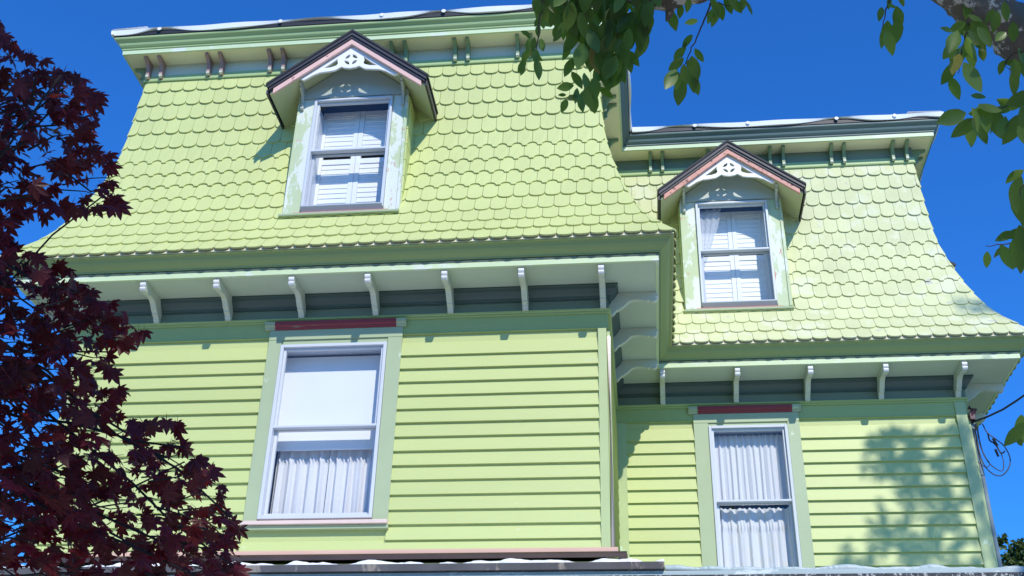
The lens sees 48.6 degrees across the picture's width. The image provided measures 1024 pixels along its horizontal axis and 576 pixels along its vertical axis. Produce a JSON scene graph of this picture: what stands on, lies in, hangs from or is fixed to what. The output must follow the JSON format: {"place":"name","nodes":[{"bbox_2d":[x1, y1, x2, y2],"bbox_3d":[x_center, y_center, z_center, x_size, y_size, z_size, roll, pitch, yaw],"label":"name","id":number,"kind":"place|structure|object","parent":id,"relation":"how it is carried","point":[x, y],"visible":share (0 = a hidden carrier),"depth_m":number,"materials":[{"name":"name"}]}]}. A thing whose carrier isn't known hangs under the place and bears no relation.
{"place":"outdoors","nodes":[
{"label":"outdoors","id":0,"kind":"place"},
{"bbox_2d":[0,0,1023,564],"label":"sky","id":1,"kind":"structure","parent":0,"point":[784,59],"materials":[{"name":"blue"}]},
{"label":"pavement","id":2,"kind":"structure","parent":0,"visible":0},
{"bbox_2d":[0,20,252,575],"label":"maple tree","id":3,"kind":"object","parent":2,"relation":"on","point":[47,496],"visible":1,"depth_m":3.10,"materials":[{"name":"red plant"}]},
{"bbox_2d":[518,0,1023,445],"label":"shade tree","id":4,"kind":"object","parent":2,"relation":"on","point":[620,31],"visible":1,"depth_m":3.17,"materials":[{"name":"green plant"}]},
{"label":"ground","id":5,"kind":"structure","parent":0,"visible":0},
{"bbox_2d":[0,4,1023,575],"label":"house","id":6,"kind":"structure","parent":5,"relation":"on","point":[578,334],"depth_m":11.16,"materials":[{"name":"paint"}]},
{"bbox_2d":[270,450,329,513],"bbox_3d":[-1.867,1.754,9.922,0.484,0.812,0.072,-2,-30,6],"label":"lace curtain","id":7,"kind":"object","parent":6,"relation":"hanging from","point":[300,482],"visible":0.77,"depth_m":9.96,"materials":[{"name":"white fabric"}]},
{"bbox_2d":[239,317,406,531],"bbox_3d":[-1.619,1.264,10.128,1.323,1.973,0.520,-2,-30,6],"label":"window","id":8,"kind":"structure","parent":6,"relation":"in","point":[383,337],"depth_m":9.99,"materials":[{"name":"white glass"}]},
{"bbox_2d":[276,355,380,450],"bbox_3d":[-1.613,1.031,10.230,0.972,0.917,0.016,-2,-30,6],"label":"roller shade","id":9,"kind":"object","parent":6,"relation":"attached to","point":[329,390],"visible":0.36,"depth_m":10.24,"materials":[{"name":"white fabric"}]},
{"bbox_2d":[324,449,372,512],"bbox_3d":[-1.381,1.736,9.868,0.482,0.812,0.074,-2,-30,6],"label":"lace curtain","id":10,"kind":"object","parent":6,"relation":"hanging from","point":[348,481],"visible":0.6,"depth_m":9.91,"materials":[{"name":"white fabric"}]},
{"bbox_2d":[714,434,788,505],"bbox_3d":[2.453,1.869,11.687,0.782,0.767,0.063,-2,-30,6],"label":"lace curtain","id":11,"kind":"object","parent":6,"relation":"hanging from","point":[748,467],"visible":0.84,"depth_m":11.70,"materials":[{"name":"white fabric"}]},
{"bbox_2d":[688,404,814,567],"bbox_3d":[2.427,2.356,11.487,1.158,2.330,0.503,-2,-30,6],"label":"window","id":12,"kind":"structure","parent":6,"relation":"in","point":[709,422],"depth_m":11.57,"materials":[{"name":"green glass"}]},
{"bbox_2d":[719,507,794,567],"bbox_3d":[2.432,2.740,11.207,0.778,1.177,0.071,-2,-30,6],"label":"lace curtain","id":13,"kind":"object","parent":6,"relation":"hanging from","point":[758,537],"visible":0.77,"depth_m":11.35,"materials":[{"name":"white fabric"}]},
{"bbox_2d":[968,406,976,420],"bbox_3d":[4.704,1.272,11.579,0.095,0.162,0.082,-2,-30,6],"label":"cable bracket","id":14,"kind":"object","parent":6,"relation":"attached to","point":[971,415],"visible":1,"depth_m":11.55,"materials":[{"name":"grey metal"}]},
{"bbox_2d":[971,395,1023,475],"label":"service cable","id":15,"kind":"object","parent":6,"relation":"attached to","point":[994,442],"visible":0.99,"depth_m":11.35,"materials":[{"name":"black rubber"}]},
{"bbox_2d":[997,533,1023,566],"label":"distant tree","id":16,"kind":"object","parent":5,"relation":"on","point":[1013,555],"visible":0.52,"depth_m":33.90,"materials":[{"name":"green plant"}]}
]}

